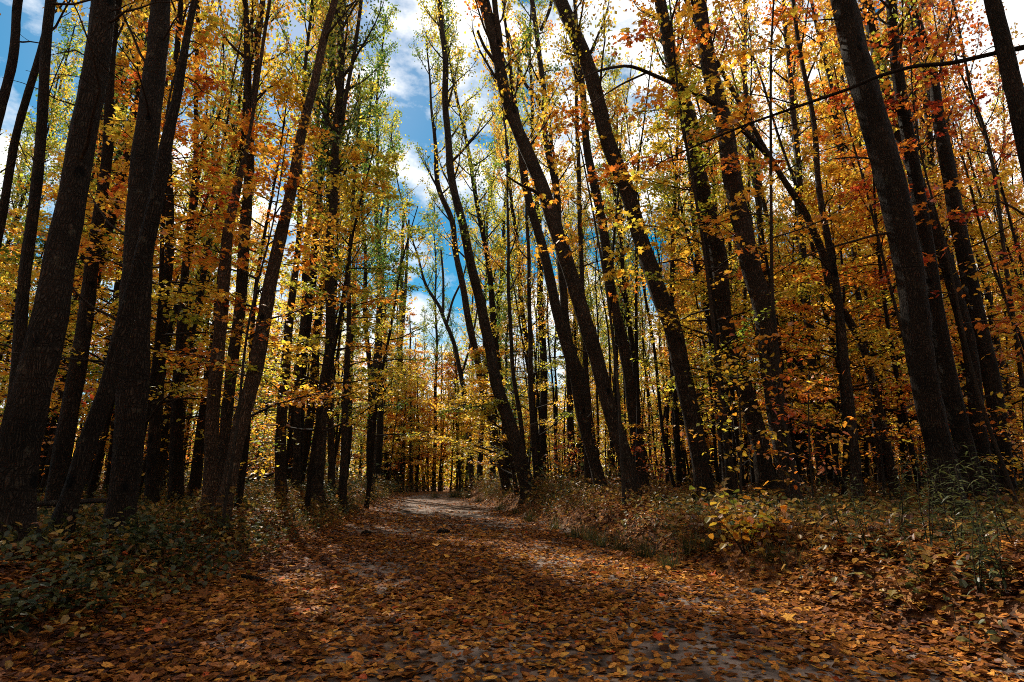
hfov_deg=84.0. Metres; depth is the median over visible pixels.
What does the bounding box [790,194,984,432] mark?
young maple
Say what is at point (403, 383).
young maple
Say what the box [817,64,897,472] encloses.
slender tree
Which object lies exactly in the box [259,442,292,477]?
sapling
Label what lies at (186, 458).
sapling
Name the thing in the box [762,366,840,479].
sapling
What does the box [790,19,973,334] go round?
maple
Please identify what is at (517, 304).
young maple
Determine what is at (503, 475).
tall tree
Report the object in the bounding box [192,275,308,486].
young maple
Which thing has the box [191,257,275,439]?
young maple
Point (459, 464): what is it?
slender tree
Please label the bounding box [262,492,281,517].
seedling
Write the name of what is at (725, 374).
sapling
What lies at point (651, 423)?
young maple
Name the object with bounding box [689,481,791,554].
yellow sapling
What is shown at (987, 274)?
slender tree
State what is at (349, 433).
slender tree
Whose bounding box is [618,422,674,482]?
sapling
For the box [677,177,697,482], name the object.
slender tree
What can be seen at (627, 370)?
tall tree
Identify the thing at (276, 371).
young maple
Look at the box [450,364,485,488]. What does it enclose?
young maple
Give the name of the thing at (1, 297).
young maple
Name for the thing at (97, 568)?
leafy plant
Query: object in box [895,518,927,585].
goldenrod
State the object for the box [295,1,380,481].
slender tree
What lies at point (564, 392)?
slender tree
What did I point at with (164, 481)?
young maple
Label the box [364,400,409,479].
young maple
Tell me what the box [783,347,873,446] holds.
leaning pole
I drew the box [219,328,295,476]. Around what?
young maple
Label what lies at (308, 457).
sapling
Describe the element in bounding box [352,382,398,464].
young maple
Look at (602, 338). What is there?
slender tree
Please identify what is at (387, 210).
slender tree
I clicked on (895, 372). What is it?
young maple
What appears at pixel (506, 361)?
slender tree
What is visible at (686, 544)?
grass tuft
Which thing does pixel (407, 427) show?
young maple
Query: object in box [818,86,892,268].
slender tree
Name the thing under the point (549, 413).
young maple
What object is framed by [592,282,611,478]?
slender tree
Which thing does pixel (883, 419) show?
sapling
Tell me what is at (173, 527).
leafy plant
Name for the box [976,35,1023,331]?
slender tree
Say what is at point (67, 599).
leafy plant
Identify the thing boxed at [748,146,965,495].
young maple
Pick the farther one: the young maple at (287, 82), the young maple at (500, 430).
the young maple at (500, 430)
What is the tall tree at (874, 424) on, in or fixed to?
on the ground at (940, 604)
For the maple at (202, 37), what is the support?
on the ground at (940, 604)
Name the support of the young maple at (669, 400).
on the ground at (940, 604)
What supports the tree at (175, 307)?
on the ground at (940, 604)
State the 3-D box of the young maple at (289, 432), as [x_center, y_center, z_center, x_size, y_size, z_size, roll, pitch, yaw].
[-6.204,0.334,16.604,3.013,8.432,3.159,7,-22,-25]
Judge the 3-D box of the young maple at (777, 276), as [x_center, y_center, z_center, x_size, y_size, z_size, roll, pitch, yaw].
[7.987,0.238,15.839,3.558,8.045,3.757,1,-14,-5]
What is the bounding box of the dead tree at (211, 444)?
[199,0,271,518]
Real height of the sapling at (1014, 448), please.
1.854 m
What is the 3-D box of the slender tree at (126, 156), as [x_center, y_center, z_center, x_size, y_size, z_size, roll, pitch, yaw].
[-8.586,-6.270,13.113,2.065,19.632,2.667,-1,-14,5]
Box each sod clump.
[359,530,371,534]
[436,524,449,533]
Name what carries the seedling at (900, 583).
on the ground at (940, 604)
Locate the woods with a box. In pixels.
[72,332,1022,490]
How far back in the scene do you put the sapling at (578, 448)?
17.91 m
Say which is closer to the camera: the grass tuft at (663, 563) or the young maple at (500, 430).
the grass tuft at (663, 563)
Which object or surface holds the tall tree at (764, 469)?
on the ground at (940, 604)
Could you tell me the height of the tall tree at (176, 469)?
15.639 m
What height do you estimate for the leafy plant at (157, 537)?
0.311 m
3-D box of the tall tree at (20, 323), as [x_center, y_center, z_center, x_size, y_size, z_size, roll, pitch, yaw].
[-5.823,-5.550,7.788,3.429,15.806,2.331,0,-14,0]
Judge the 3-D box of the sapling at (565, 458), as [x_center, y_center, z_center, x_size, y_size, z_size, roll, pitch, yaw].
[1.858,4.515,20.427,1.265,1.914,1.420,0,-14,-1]
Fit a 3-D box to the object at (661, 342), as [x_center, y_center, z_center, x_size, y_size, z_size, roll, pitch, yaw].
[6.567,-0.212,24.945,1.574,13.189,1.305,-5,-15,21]
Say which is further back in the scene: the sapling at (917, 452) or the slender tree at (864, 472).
the slender tree at (864, 472)
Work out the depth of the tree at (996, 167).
13.57 m
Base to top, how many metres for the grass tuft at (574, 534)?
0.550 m
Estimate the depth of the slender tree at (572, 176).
32.84 m
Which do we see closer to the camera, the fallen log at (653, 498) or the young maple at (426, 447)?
the fallen log at (653, 498)
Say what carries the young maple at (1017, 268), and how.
on the ground at (940, 604)
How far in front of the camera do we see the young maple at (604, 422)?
34.96 m
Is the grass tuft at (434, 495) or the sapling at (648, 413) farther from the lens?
the grass tuft at (434, 495)
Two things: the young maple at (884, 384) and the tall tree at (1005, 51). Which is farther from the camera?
the young maple at (884, 384)
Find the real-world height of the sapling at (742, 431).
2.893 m
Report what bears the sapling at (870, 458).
on the ground at (940, 604)
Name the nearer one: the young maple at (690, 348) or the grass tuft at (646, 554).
the grass tuft at (646, 554)
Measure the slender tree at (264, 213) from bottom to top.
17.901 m
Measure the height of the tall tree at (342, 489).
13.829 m
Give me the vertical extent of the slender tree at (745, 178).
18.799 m
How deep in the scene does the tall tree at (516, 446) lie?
19.30 m
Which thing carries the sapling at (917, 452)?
on the ground at (940, 604)
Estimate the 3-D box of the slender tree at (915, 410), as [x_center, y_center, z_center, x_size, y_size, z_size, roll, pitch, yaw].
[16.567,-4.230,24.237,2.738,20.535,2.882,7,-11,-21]
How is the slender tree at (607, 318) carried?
on the ground at (940, 604)
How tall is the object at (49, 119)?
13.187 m
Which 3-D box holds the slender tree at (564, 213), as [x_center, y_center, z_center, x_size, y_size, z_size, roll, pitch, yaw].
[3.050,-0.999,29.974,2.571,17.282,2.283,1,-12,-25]
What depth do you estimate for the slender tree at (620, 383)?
39.16 m
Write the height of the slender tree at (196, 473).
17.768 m
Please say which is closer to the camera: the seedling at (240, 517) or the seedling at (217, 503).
the seedling at (240, 517)
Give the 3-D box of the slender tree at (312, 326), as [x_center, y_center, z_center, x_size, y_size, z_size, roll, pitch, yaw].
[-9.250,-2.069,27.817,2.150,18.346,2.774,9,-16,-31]
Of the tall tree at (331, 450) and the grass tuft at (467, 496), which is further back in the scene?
the grass tuft at (467, 496)
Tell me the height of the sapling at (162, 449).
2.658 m
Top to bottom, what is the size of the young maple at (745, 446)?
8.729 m
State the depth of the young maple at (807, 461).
18.42 m
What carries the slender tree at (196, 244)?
on the ground at (940, 604)
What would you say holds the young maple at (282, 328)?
on the ground at (940, 604)
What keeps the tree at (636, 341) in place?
on the ground at (940, 604)
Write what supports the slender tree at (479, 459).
on the ground at (940, 604)
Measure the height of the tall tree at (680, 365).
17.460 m
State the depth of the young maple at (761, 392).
36.12 m
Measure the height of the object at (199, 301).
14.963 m
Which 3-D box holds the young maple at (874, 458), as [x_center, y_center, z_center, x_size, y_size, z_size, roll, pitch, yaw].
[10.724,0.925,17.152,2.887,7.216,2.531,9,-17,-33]
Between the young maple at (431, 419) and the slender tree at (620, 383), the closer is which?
the slender tree at (620, 383)
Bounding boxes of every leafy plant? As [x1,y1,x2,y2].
[0,568,65,621]
[0,584,48,639]
[42,562,91,614]
[54,544,106,588]
[70,578,115,612]
[78,530,119,571]
[101,546,132,584]
[110,518,161,554]
[123,506,155,533]
[136,529,169,560]
[155,518,191,547]
[164,534,195,568]
[185,531,207,556]
[216,517,236,538]
[249,508,266,524]
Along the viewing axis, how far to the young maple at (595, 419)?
44.55 m
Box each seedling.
[198,486,236,525]
[228,513,250,550]
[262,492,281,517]
[273,480,286,507]
[293,482,306,501]
[558,488,575,511]
[660,493,688,525]
[677,494,713,533]
[713,477,741,520]
[759,469,791,504]
[774,489,816,533]
[805,510,841,562]
[883,548,934,613]
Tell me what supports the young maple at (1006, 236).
on the ground at (940, 604)
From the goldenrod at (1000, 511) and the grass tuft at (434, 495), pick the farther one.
the grass tuft at (434, 495)
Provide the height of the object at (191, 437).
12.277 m
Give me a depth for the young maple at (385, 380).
42.25 m
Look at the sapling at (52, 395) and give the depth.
8.95 m
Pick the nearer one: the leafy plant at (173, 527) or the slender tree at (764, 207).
the leafy plant at (173, 527)
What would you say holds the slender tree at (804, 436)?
on the ground at (940, 604)
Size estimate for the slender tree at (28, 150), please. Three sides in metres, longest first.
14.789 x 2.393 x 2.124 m
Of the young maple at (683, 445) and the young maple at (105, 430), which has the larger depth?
the young maple at (683, 445)
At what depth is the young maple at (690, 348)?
18.79 m
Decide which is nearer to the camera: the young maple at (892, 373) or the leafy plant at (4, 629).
the leafy plant at (4, 629)
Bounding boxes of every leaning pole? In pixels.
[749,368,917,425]
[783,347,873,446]
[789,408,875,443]
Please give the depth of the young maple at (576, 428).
42.41 m
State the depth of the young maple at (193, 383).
21.26 m
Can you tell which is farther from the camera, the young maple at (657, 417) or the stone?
the young maple at (657, 417)
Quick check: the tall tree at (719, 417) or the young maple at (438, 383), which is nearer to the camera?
the tall tree at (719, 417)
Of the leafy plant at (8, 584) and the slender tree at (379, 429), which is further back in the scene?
the slender tree at (379, 429)
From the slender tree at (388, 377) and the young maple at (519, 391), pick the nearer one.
the young maple at (519, 391)
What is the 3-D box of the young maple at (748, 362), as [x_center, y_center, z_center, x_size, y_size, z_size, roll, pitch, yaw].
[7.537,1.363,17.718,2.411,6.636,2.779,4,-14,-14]
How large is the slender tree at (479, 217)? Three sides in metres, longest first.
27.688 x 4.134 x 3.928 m
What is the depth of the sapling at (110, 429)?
13.15 m
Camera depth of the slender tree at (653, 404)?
37.35 m
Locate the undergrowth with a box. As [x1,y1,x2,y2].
[0,452,1023,669]
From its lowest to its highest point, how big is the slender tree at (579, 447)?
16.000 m
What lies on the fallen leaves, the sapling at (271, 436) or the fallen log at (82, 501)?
the fallen log at (82, 501)
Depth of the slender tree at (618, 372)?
36.88 m
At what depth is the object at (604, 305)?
23.90 m
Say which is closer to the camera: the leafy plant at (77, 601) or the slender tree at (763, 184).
the leafy plant at (77, 601)
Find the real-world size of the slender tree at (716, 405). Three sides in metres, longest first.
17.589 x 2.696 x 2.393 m
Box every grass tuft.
[431,491,438,497]
[451,487,466,497]
[462,490,472,497]
[494,501,506,510]
[508,503,520,513]
[524,508,539,521]
[542,513,567,529]
[561,517,585,537]
[578,521,600,540]
[585,524,615,546]
[603,526,632,550]
[625,530,662,557]
[653,546,688,569]
[659,524,704,562]
[694,531,717,552]
[752,533,784,566]
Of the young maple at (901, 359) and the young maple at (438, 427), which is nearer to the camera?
the young maple at (901, 359)
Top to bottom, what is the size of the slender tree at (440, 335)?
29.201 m
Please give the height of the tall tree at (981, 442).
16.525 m
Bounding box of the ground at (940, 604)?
[0,485,1023,681]
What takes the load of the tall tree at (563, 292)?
on the ground at (940, 604)
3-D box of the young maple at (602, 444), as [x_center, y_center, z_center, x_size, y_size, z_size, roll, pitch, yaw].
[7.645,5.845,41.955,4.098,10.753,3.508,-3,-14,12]
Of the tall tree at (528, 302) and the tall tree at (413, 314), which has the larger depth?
the tall tree at (413, 314)
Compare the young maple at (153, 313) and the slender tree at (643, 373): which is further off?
the slender tree at (643, 373)
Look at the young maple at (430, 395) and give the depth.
49.09 m
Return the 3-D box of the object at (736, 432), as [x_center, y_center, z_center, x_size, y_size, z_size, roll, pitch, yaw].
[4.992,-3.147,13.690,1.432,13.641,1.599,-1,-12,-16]
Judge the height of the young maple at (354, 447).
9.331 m
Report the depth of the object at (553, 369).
35.52 m
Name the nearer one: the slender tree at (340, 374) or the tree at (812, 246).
the tree at (812, 246)
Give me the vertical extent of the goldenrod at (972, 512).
0.653 m
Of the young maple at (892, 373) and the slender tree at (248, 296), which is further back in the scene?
the slender tree at (248, 296)
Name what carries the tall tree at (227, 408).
on the ground at (940, 604)
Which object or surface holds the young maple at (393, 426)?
on the ground at (940, 604)
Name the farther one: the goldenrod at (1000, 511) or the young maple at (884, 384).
the young maple at (884, 384)
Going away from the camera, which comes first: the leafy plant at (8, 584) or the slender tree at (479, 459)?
the leafy plant at (8, 584)
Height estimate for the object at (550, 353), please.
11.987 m
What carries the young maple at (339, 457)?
on the ground at (940, 604)
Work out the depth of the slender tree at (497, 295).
47.60 m
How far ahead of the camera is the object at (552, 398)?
42.49 m
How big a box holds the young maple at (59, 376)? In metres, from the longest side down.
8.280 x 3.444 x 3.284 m
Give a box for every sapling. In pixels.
[0,328,73,474]
[0,342,111,456]
[49,375,97,456]
[77,389,113,480]
[142,387,203,491]
[164,434,193,478]
[176,317,299,495]
[183,423,203,485]
[219,418,274,466]
[224,376,269,479]
[236,367,288,474]
[246,399,272,478]
[247,416,290,486]
[248,426,274,484]
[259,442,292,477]
[290,418,327,480]
[518,428,542,468]
[544,424,582,486]
[550,440,578,485]
[562,421,606,479]
[595,434,616,476]
[614,402,660,469]
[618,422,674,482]
[625,402,682,486]
[673,348,799,501]
[681,405,743,466]
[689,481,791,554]
[702,317,856,501]
[716,386,753,476]
[745,385,811,469]
[757,365,868,502]
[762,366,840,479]
[838,377,922,500]
[859,442,895,479]
[861,422,910,462]
[890,409,923,470]
[894,383,929,495]
[898,431,926,487]
[921,379,1023,453]
[954,254,1023,425]
[972,394,1023,478]
[999,423,1023,480]
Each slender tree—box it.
[0,7,87,350]
[0,118,34,329]
[1,63,78,339]
[3,154,62,411]
[40,0,174,460]
[44,0,186,469]
[47,0,169,197]
[71,0,199,460]
[84,0,209,491]
[143,29,236,488]
[143,139,237,461]
[151,130,220,305]
[159,0,285,485]
[166,188,205,482]
[170,97,242,407]
[183,132,241,470]
[184,265,205,485]
[186,0,291,498]
[222,233,254,386]
[223,205,273,389]
[275,1,352,481]
[283,0,366,488]
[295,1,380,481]
[297,144,344,426]
[336,324,344,474]
[338,50,396,498]
[338,75,386,478]
[358,105,408,489]
[360,3,413,485]
[386,302,404,479]
[388,258,407,490]
[416,186,454,490]
[416,305,431,489]
[421,0,517,478]
[444,296,466,491]
[457,226,482,491]
[462,103,514,486]
[473,39,532,483]
[476,45,545,483]
[487,233,514,368]
[496,239,525,410]
[504,0,560,474]
[521,267,554,460]
[531,58,592,487]
[550,176,595,458]
[551,268,572,477]
[553,170,599,485]
[567,162,602,449]
[568,276,589,473]
[573,204,617,483]
[582,52,654,481]
[592,56,653,466]
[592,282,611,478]
[596,147,642,351]
[596,271,623,403]
[598,171,651,379]
[602,314,627,429]
[605,250,632,453]
[632,269,662,453]
[648,119,714,486]
[649,329,669,412]
[652,147,697,478]
[652,340,668,467]
[664,253,715,479]
[669,191,699,389]
[670,9,738,486]
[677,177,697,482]
[680,197,749,484]
[685,129,738,479]
[696,60,757,462]
[708,64,751,449]
[710,148,758,352]
[717,82,781,321]
[726,0,806,483]
[737,82,815,480]
[764,19,825,485]
[768,15,836,480]
[789,54,850,487]
[803,45,862,458]
[813,0,912,485]
[816,40,884,485]
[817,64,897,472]
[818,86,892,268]
[825,0,990,507]
[862,0,970,443]
[866,243,902,472]
[877,0,993,467]
[879,28,1023,476]
[891,26,926,477]
[903,3,977,413]
[923,0,1023,479]
[942,295,956,359]
[957,112,1014,352]
[959,148,1023,469]
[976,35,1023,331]
[994,146,1023,314]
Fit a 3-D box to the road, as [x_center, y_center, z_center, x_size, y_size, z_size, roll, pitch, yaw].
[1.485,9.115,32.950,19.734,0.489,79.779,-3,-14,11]
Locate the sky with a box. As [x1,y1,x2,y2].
[0,0,1023,477]
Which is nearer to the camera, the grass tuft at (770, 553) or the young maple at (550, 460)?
the grass tuft at (770, 553)
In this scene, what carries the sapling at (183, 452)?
on the ground at (940, 604)
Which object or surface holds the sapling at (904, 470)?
on the ground at (940, 604)
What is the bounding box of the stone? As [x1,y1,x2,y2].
[750,588,767,594]
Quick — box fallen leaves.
[0,486,1023,681]
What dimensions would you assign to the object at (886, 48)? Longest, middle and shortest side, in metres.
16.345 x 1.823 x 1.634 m
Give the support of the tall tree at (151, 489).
on the ground at (940, 604)
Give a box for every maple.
[0,145,156,421]
[0,175,159,491]
[0,208,40,411]
[0,210,80,425]
[0,216,35,426]
[0,246,92,435]
[0,257,10,418]
[0,288,11,410]
[0,288,33,404]
[2,246,114,425]
[2,329,96,438]
[9,42,210,498]
[22,61,279,441]
[29,122,240,423]
[38,6,265,316]
[59,209,187,492]
[74,334,110,453]
[78,269,158,486]
[84,306,200,449]
[86,222,212,425]
[91,271,196,440]
[98,178,253,489]
[109,266,221,485]
[111,281,193,449]
[114,63,369,509]
[144,281,233,465]
[150,113,331,529]
[152,223,230,487]
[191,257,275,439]
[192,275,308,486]
[194,276,283,477]
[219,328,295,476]
[232,138,407,517]
[235,263,309,469]
[235,305,276,432]
[246,232,349,473]
[249,359,293,459]
[249,380,276,485]
[258,286,335,438]
[274,221,386,487]
[305,293,376,447]
[306,335,340,452]
[326,402,359,475]
[327,383,366,469]
[332,197,444,508]
[334,336,382,456]
[336,350,366,458]
[337,325,412,458]
[338,378,382,474]
[351,374,389,476]
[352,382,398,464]
[353,320,410,484]
[353,365,408,480]
[353,374,419,480]
[362,355,424,460]
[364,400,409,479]
[383,353,427,470]
[383,354,430,492]
[383,356,455,461]
[384,369,422,491]
[389,345,433,486]
[393,341,449,491]
[394,346,519,495]
[402,403,433,491]
[406,398,441,491]
[420,352,474,490]
[426,352,475,490]
[434,351,477,490]
[445,351,486,464]
[450,261,538,432]
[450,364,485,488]
[468,305,529,446]
[477,314,558,445]
[479,238,575,477]
[483,344,528,454]
[483,374,527,467]
[483,378,529,466]
[517,72,690,506]
[517,394,552,467]
[518,362,567,476]
[528,389,566,476]
[535,337,595,476]
[546,388,566,463]
[547,342,602,456]
[552,376,617,467]
[559,334,609,454]
[562,365,607,466]
[576,355,612,455]
[591,0,775,501]
[591,317,653,455]
[594,354,629,483]
[619,338,673,471]
[621,249,712,487]
[622,117,807,402]
[629,59,833,498]
[643,350,686,466]
[643,392,664,464]
[644,325,717,484]
[644,355,672,476]
[646,394,673,482]
[648,232,764,488]
[650,271,758,443]
[656,0,890,503]
[658,376,690,462]
[679,295,767,480]
[684,317,766,468]
[699,254,814,482]
[722,243,840,478]
[723,285,795,446]
[743,213,867,476]
[747,343,768,430]
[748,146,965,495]
[752,251,853,486]
[767,217,852,486]
[773,244,898,486]
[775,155,950,498]
[784,241,861,459]
[787,90,1019,396]
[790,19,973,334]
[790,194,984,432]
[806,111,969,499]
[812,349,842,456]
[814,242,914,487]
[818,274,924,487]
[823,237,923,446]
[832,249,918,431]
[839,263,919,480]
[848,25,1023,510]
[856,254,957,434]
[889,335,959,484]
[898,267,1022,466]
[903,147,1023,489]
[965,163,1023,407]
[980,235,1023,413]
[980,279,1023,422]
[982,231,1023,423]
[983,303,1023,444]
[984,255,1023,427]
[993,201,1023,433]
[996,181,1023,413]
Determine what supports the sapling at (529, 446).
on the ground at (940, 604)
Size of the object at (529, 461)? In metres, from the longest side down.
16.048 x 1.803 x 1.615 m
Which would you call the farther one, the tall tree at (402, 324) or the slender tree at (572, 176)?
the tall tree at (402, 324)
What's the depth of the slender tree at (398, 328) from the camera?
54.13 m
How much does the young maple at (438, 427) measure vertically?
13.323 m
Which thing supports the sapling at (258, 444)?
on the ground at (940, 604)
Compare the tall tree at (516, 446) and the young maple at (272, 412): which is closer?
the tall tree at (516, 446)
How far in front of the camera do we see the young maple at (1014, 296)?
10.77 m
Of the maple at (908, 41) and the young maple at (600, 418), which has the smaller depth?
the maple at (908, 41)
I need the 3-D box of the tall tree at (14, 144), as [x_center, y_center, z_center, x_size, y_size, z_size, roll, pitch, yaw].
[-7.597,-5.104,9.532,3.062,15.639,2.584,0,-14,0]
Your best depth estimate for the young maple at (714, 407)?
24.56 m
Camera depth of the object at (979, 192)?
17.07 m
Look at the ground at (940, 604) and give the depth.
3.96 m
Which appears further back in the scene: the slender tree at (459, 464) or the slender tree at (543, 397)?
the slender tree at (459, 464)
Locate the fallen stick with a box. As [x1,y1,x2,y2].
[241,574,288,587]
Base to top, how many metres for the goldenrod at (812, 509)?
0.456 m
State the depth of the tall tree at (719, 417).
16.22 m
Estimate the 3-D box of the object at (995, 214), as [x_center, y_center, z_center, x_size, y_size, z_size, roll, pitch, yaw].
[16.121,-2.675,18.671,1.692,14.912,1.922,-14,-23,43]
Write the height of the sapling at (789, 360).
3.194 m
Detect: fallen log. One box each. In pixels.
[37,498,106,506]
[236,463,308,485]
[650,495,770,501]
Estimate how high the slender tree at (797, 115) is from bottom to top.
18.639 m
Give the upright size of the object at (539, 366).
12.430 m
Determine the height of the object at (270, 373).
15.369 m
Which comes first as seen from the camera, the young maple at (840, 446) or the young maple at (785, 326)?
the young maple at (785, 326)
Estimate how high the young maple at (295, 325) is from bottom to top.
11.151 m
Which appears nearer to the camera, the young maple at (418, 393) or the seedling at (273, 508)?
the seedling at (273, 508)
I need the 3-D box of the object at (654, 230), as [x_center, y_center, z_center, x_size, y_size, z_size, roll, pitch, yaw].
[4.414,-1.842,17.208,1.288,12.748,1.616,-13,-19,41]
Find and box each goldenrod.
[804,484,825,526]
[818,476,850,543]
[838,472,879,553]
[861,498,900,565]
[887,457,917,536]
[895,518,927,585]
[902,462,950,551]
[915,454,963,534]
[920,455,975,557]
[934,459,1000,574]
[958,511,1001,602]
[963,442,1023,546]
[970,500,1023,591]
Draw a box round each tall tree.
[0,0,89,172]
[0,0,90,402]
[0,0,101,372]
[0,0,178,552]
[0,0,201,534]
[2,0,150,513]
[34,0,219,540]
[66,0,230,505]
[154,0,291,502]
[194,0,312,495]
[209,0,368,524]
[260,0,363,502]
[277,0,366,491]
[288,0,404,511]
[305,44,405,514]
[313,109,367,496]
[359,178,397,489]
[383,110,476,493]
[387,211,418,491]
[394,312,430,491]
[408,11,511,496]
[415,0,546,504]
[456,0,643,502]
[477,0,611,493]
[481,93,537,453]
[505,133,549,488]
[506,0,598,484]
[538,0,671,493]
[544,0,732,497]
[550,48,602,383]
[575,0,899,501]
[625,0,776,499]
[645,0,1023,390]
[651,10,725,490]
[675,0,817,501]
[715,0,799,484]
[729,0,866,504]
[734,0,835,493]
[745,0,969,517]
[774,0,902,496]
[809,0,1023,500]
[835,0,1023,496]
[918,0,1023,447]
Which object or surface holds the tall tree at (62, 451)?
on the ground at (940, 604)
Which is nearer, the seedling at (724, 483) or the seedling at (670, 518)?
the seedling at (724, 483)
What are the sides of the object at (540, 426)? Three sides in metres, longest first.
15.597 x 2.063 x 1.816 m
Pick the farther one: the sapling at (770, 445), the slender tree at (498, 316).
the slender tree at (498, 316)
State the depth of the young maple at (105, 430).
10.08 m
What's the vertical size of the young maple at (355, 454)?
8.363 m
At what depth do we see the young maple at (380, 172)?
12.14 m
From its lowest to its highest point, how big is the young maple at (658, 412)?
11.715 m
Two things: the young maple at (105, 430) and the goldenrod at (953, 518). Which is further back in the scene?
the young maple at (105, 430)
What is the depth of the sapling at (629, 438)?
20.50 m
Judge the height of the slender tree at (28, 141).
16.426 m
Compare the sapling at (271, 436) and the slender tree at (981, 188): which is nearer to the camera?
the sapling at (271, 436)
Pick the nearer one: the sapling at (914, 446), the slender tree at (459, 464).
the sapling at (914, 446)
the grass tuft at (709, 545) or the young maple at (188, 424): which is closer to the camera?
the grass tuft at (709, 545)
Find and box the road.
[47,493,1023,681]
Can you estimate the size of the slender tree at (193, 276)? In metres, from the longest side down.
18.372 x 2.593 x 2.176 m
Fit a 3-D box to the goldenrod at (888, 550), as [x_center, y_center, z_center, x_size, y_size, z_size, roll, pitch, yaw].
[2.551,1.319,3.914,0.226,0.453,0.171,-1,-14,4]
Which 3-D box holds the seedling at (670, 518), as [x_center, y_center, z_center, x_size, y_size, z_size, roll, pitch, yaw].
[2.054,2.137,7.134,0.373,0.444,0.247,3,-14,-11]
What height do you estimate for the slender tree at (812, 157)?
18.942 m
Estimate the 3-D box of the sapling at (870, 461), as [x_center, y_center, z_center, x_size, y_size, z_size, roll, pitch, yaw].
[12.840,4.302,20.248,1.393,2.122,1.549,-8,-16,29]
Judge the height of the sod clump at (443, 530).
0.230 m
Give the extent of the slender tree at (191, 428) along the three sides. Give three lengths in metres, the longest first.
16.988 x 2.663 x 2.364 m
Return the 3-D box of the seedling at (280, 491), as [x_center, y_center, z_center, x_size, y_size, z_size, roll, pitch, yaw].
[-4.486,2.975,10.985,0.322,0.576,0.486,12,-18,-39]
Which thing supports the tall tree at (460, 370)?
on the ground at (940, 604)
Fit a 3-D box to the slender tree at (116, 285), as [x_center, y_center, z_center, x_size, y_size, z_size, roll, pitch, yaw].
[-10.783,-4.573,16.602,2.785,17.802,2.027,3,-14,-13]
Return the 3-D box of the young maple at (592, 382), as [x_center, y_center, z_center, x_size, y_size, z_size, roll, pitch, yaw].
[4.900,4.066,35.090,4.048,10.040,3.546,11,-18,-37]
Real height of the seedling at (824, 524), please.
0.392 m
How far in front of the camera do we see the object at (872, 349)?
15.54 m
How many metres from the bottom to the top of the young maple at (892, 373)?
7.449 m
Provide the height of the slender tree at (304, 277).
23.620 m

